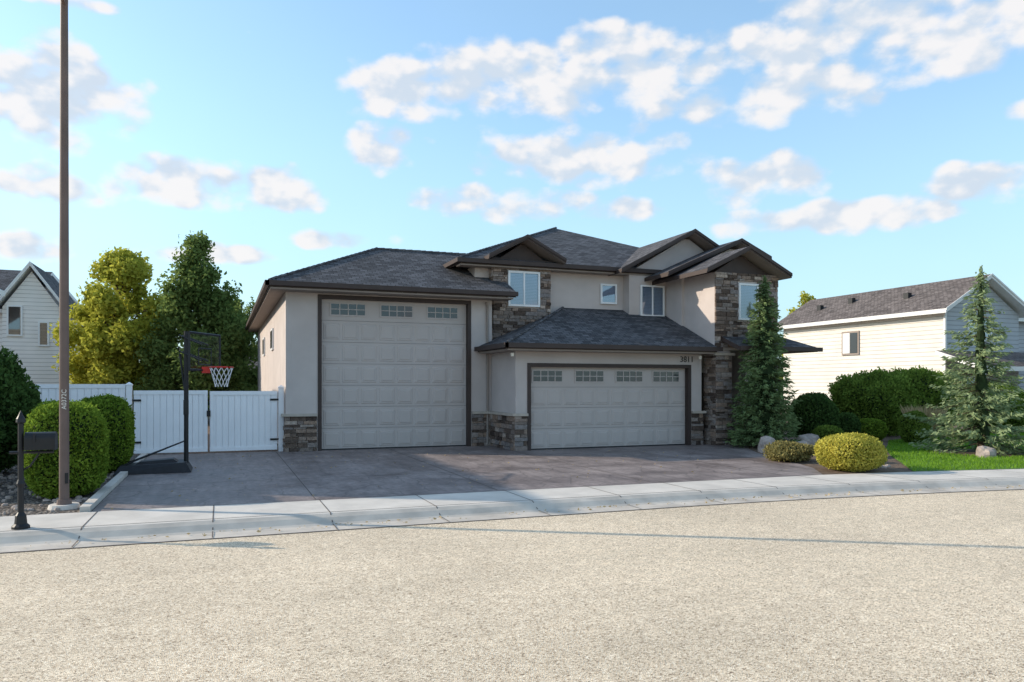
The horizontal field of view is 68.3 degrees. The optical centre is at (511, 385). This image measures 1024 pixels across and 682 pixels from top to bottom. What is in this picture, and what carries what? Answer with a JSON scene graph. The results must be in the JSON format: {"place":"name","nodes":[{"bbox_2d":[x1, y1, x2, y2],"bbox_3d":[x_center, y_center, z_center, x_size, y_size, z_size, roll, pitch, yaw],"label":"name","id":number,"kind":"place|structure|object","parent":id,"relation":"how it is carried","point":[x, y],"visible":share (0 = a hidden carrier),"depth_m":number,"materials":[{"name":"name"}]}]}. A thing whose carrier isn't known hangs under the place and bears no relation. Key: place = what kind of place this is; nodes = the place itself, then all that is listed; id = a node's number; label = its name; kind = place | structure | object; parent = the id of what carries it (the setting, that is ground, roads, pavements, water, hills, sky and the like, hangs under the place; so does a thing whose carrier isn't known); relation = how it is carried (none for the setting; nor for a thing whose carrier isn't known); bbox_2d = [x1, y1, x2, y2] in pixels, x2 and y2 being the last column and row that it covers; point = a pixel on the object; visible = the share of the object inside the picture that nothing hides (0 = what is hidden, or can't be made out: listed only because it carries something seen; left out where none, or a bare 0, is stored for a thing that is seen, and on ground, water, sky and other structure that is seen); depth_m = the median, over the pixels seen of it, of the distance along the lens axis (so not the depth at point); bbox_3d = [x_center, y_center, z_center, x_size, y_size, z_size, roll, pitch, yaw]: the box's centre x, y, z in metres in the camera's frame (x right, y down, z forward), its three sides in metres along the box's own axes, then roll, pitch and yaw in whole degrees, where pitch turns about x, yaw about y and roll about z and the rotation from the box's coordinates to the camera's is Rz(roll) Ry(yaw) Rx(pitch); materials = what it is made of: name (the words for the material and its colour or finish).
{"place":"outdoors","nodes":[
{"label":"outdoors","id":0,"kind":"place"},
{"bbox_2d":[0,261,82,383],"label":"neighbor house","id":1,"kind":"structure","parent":0,"point":[29,307],"depth_m":39.46,"materials":[{"name":"white wood"}]},
{"bbox_2d":[91,441,822,511],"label":"driveway","id":2,"kind":"structure","parent":0,"point":[310,475],"depth_m":15.15,"materials":[{"name":"concrete"}]},
{"bbox_2d":[113,331,233,474],"bbox_3d":[-6.837,0.315,15.359,2.201,2.850,1.219,0,0,-21],"label":"basketball hoop","id":3,"kind":"object","parent":2,"relation":"on","point":[166,465],"visible":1,"depth_m":15.34,"materials":[{"name":"black plastic"}]},
{"bbox_2d":[0,489,1023,681],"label":"street","id":4,"kind":"structure","parent":0,"point":[927,587],"depth_m":6.56,"materials":[{"name":"grey asphalt"}]},
{"bbox_2d":[0,477,1023,552],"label":"kerb","id":5,"kind":"structure","parent":4,"relation":"on","point":[59,538],"depth_m":10.70,"materials":[{"name":"concrete"}]},
{"bbox_2d":[0,469,1023,546],"bbox_3d":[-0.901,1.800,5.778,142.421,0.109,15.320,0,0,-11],"label":"sidewalk","id":6,"kind":"structure","parent":0,"point":[80,519],"depth_m":11.58,"materials":[{"name":"concrete"}]},
{"bbox_2d":[9,411,57,530],"bbox_3d":[-5.887,1.045,9.283,0.500,1.470,0.200,0,0,-21],"label":"mailbox","id":7,"kind":"object","parent":6,"relation":"on","point":[42,442],"visible":0.95,"depth_m":9.21,"materials":[{"name":"black metal"}]},
{"bbox_2d":[0,413,1023,516],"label":"garden soil","id":8,"kind":"structure","parent":0,"point":[32,501],"depth_m":15.23,"materials":[{"name":"brown soil"}]},
{"bbox_2d":[0,412,6,447],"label":"laurel shrub","id":9,"kind":"object","parent":8,"relation":"on","point":[2,435],"visible":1,"depth_m":13.06,"materials":[{"name":"green plant"}]},
{"bbox_2d":[0,346,41,471],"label":"laurel shrub","id":10,"kind":"object","parent":8,"relation":"on","point":[18,394],"visible":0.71,"depth_m":14.67,"materials":[{"name":"green plant"}]},
{"bbox_2d":[32,398,72,410],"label":"boxwood hedge","id":11,"kind":"object","parent":8,"relation":"on","point":[45,402],"visible":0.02,"depth_m":13.50,"materials":[{"name":"green plant"}]},
{"bbox_2d":[47,0,79,509],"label":"street lamp","id":12,"kind":"object","parent":8,"relation":"on","point":[64,501],"visible":0.98,"depth_m":10.77,"materials":[{"name":"metal"}]},
{"bbox_2d":[24,400,110,498],"bbox_3d":[-7.096,0.995,12.018,1.284,1.550,1.285,0,0,-21],"label":"boxwood hedge","id":13,"kind":"object","parent":8,"relation":"on","point":[89,443],"visible":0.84,"depth_m":11.62,"materials":[{"name":"green plant"}]},
{"bbox_2d":[79,393,135,472],"bbox_3d":[-8.276,0.958,15.362,1.126,1.627,1.232,0,0,-21],"label":"boxwood hedge","id":14,"kind":"object","parent":8,"relation":"on","point":[118,413],"visible":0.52,"depth_m":15.08,"materials":[{"name":"green plant"}]},
{"bbox_2d":[47,246,180,409],"bbox_3d":[-18.439,-2.437,35.766,5.613,8.420,5.396,0,0,26],"label":"golden tree","id":15,"kind":"object","parent":8,"relation":"on","point":[107,349],"visible":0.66,"depth_m":34.67,"materials":[{"name":"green plant"}]},
{"bbox_2d":[80,453,147,511],"bbox_3d":[-7.523,1.720,14.622,0.130,0.080,8.900,0,0,-21],"label":"garden edging","id":16,"kind":"object","parent":8,"relation":"on","point":[90,504],"visible":0.8,"depth_m":12.03,"materials":[{"name":"concrete"}]},
{"bbox_2d":[30,382,283,453],"bbox_3d":[-13.471,0.800,17.258,15.870,1.900,0.160,0,0,-21],"label":"vinyl fence","id":17,"kind":"object","parent":8,"relation":"on","point":[242,420],"visible":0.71,"depth_m":19.34,"materials":[{"name":"white plastic"}]},
{"bbox_2d":[132,230,257,410],"bbox_3d":[-14.517,-2.656,35.250,6.335,9.145,5.568,0,0,33],"label":"green tree","id":18,"kind":"object","parent":8,"relation":"on","point":[195,277],"visible":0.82,"depth_m":34.13,"materials":[{"name":"green plant"}]},
{"bbox_2d":[208,296,257,403],"bbox_3d":[-13.665,-1.392,38.267,4.608,6.333,5.010,0,0,-21],"label":"green tree","id":19,"kind":"object","parent":8,"relation":"on","point":[249,307],"visible":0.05,"depth_m":37.30,"materials":[{"name":"green plant"}]},
{"bbox_2d":[0,458,890,514],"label":"river rocks","id":20,"kind":"object","parent":8,"relation":"on","point":[8,485],"visible":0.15,"depth_m":12.08,"materials":[{"name":"grey stone"}]},
{"bbox_2d":[258,239,777,450],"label":"walls","id":21,"kind":"structure","parent":8,"relation":"on","point":[289,362],"depth_m":22.00,"materials":[{"name":"paint"}]},
{"bbox_2d":[262,328,273,355],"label":"side windows","id":22,"kind":"structure","parent":21,"relation":"attached to","point":[271,341],"depth_m":24.98,"materials":[{"name":"white glass"}]},
{"bbox_2d":[277,257,734,450],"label":"trim","id":23,"kind":"structure","parent":21,"relation":"attached to","point":[687,425],"depth_m":21.49,"materials":[{"name":"paint"}]},
{"bbox_2d":[322,299,465,449],"bbox_3d":[-3.240,-0.295,21.079,4.130,4.090,0.096,0,0,-21],"label":"garage door","id":24,"kind":"structure","parent":23,"relation":"attached to","point":[393,374],"depth_m":21.02,"materials":[{"name":"paint"}]},
{"bbox_2d":[531,367,684,449],"bbox_3d":[2.763,0.615,21.326,5.010,2.270,0.096,0,0,-21],"label":"garage door","id":25,"kind":"structure","parent":23,"relation":"attached to","point":[583,407],"depth_m":21.26,"materials":[{"name":"paint"}]},
{"bbox_2d":[282,264,777,451],"bbox_3d":[0.962,-0.975,21.635,14.876,5.447,2.726,0,0,-12],"label":"stone veneer","id":26,"kind":"object","parent":21,"relation":"attached to","point":[721,411],"visible":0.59,"depth_m":22.04,"materials":[{"name":"stone"}]},
{"bbox_2d":[245,227,822,353],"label":"roof","id":27,"kind":"structure","parent":21,"relation":"on","point":[376,271],"depth_m":22.03,"materials":[{"name":"grey"}]},
{"bbox_2d":[508,270,758,319],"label":"windows","id":28,"kind":"structure","parent":21,"relation":"attached to","point":[525,285],"depth_m":22.64,"materials":[{"name":"clear glass"}]},
{"bbox_2d":[680,356,692,361],"bbox_3d":[5.091,-0.760,22.040,0.417,0.168,0.012,0,0,-21],"label":"house number","id":29,"kind":"object","parent":21,"relation":"attached to","point":[685,359],"visible":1,"depth_m":22.02,"materials":[{"name":"black metal"}]},
{"bbox_2d":[724,275,802,447],"bbox_3d":[7.067,-0.679,21.310,2.255,4.930,2.181,0,0,-21],"label":"spruce tree","id":30,"kind":"object","parent":8,"relation":"on","point":[764,406],"visible":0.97,"depth_m":21.10,"materials":[{"name":"green plant"}]},
{"bbox_2d":[758,436,774,452],"bbox_3d":[6.774,1.625,19.915,0.617,0.597,0.431,0,0,-21],"label":"boulder","id":31,"kind":"object","parent":8,"relation":"on","point":[764,440],"visible":0.32,"depth_m":19.79,"materials":[{"name":"grey stone"}]},
{"bbox_2d":[762,439,814,462],"bbox_3d":[6.435,1.514,17.484,1.356,0.514,1.233,0,0,-21],"label":"juniper shrub","id":32,"kind":"object","parent":8,"relation":"on","point":[784,451],"visible":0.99,"depth_m":17.14,"materials":[{"name":"yellow plant"}]},
{"bbox_2d":[781,291,815,378],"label":"golden tree","id":33,"kind":"object","parent":8,"relation":"on","point":[805,298],"visible":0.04,"depth_m":63.18,"materials":[{"name":"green plant"}]},
{"bbox_2d":[796,434,819,444],"bbox_3d":[8.218,1.616,20.975,0.670,0.548,0.535,0,0,-21],"label":"boulder","id":34,"kind":"object","parent":8,"relation":"on","point":[811,439],"visible":0.34,"depth_m":20.82,"materials":[{"name":"grey stone"}]},
{"bbox_2d":[788,391,840,436],"bbox_3d":[9.314,0.977,23.273,1.602,1.607,1.523,0,0,-21],"label":"holly shrub","id":35,"kind":"object","parent":8,"relation":"on","point":[813,410],"visible":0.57,"depth_m":22.79,"materials":[{"name":"green plant"}]},
{"bbox_2d":[812,425,844,438],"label":"shrub","id":36,"kind":"object","parent":8,"relation":"on","point":[821,431],"visible":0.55,"depth_m":21.48,"materials":[{"name":"green plant"}]},
{"bbox_2d":[839,412,861,433],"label":"shrub","id":37,"kind":"object","parent":8,"relation":"on","point":[850,422],"visible":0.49,"depth_m":22.99,"materials":[{"name":"green plant"}]},
{"bbox_2d":[813,432,888,471],"bbox_3d":[6.989,1.359,15.598,1.418,0.821,1.292,0,0,-21],"label":"golden shrub","id":38,"kind":"object","parent":8,"relation":"on","point":[853,452],"visible":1,"depth_m":15.19,"materials":[{"name":"yellow plant"}]},
{"bbox_2d":[860,418,887,440],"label":"shrub","id":39,"kind":"object","parent":8,"relation":"on","point":[876,428],"visible":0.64,"depth_m":23.60,"materials":[{"name":"green plant"}]},
{"bbox_2d":[827,366,921,435],"bbox_3d":[12.633,0.566,26.450,3.518,2.471,2.742,0,0,-21],"label":"hedge shrub","id":40,"kind":"object","parent":8,"relation":"on","point":[880,394],"visible":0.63,"depth_m":25.65,"materials":[{"name":"green plant"}]},
{"bbox_2d":[885,365,962,433],"bbox_3d":[14.622,0.524,27.466,3.588,2.556,2.555,0,0,-21],"label":"hedge shrub","id":41,"kind":"object","parent":8,"relation":"on","point":[923,379],"visible":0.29,"depth_m":26.62,"materials":[{"name":"green plant"}]},
{"bbox_2d":[959,383,1023,432],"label":"hedge shrub","id":42,"kind":"object","parent":8,"relation":"on","point":[1015,422],"visible":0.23,"depth_m":27.07,"materials":[{"name":"green plant"}]},
{"bbox_2d":[0,0,1023,362],"label":"sky","id":43,"kind":"structure","parent":0,"point":[861,146],"materials":[{"name":"blue"}]},
{"bbox_2d":[783,286,1023,408],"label":"walls","id":44,"kind":"structure","parent":0,"point":[906,342],"depth_m":39.14,"materials":[{"name":"white"}]},
{"bbox_2d":[778,273,1023,370],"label":"roof","id":45,"kind":"structure","parent":44,"relation":"on","point":[931,298],"depth_m":38.97,"materials":[{"name":"grey"}]},
{"bbox_2d":[842,318,991,383],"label":"windows","id":46,"kind":"structure","parent":44,"relation":"in","point":[850,342],"depth_m":40.98,"materials":[{"name":"white glass"}]},
{"bbox_2d":[900,403,949,437],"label":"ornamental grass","id":47,"kind":"object","parent":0,"point":[926,411],"depth_m":23.87,"materials":[{"name":"plant"}]},
{"bbox_2d":[886,432,1023,471],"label":"lawn","id":48,"kind":"structure","parent":0,"point":[911,457],"depth_m":17.54,"materials":[{"name":"green plant"}]},
{"bbox_2d":[897,410,931,443],"bbox_3d":[12.037,1.249,22.656,0.912,1.059,0.916,0,0,-21],"label":"shrub","id":49,"kind":"object","parent":48,"relation":"on","point":[907,426],"visible":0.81,"depth_m":22.41,"materials":[{"name":"green plant"}]},
{"bbox_2d":[929,449,1023,456],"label":"mulch bed","id":50,"kind":"object","parent":48,"relation":"on","point":[971,452],"visible":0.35,"depth_m":19.29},
{"bbox_2d":[902,265,1023,454],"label":"spruce tree","id":51,"kind":"object","parent":50,"relation":"on","point":[976,411],"visible":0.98,"depth_m":19.27,"materials":[{"name":"green plant"}]},
{"bbox_2d":[976,446,996,457],"bbox_3d":[11.543,1.667,18.371,0.485,0.387,0.384,0,0,-21],"label":"boulder","id":52,"kind":"object","parent":50,"relation":"on","point":[985,451],"visible":0.62,"depth_m":18.29,"materials":[{"name":"beige stone"}]}
]}

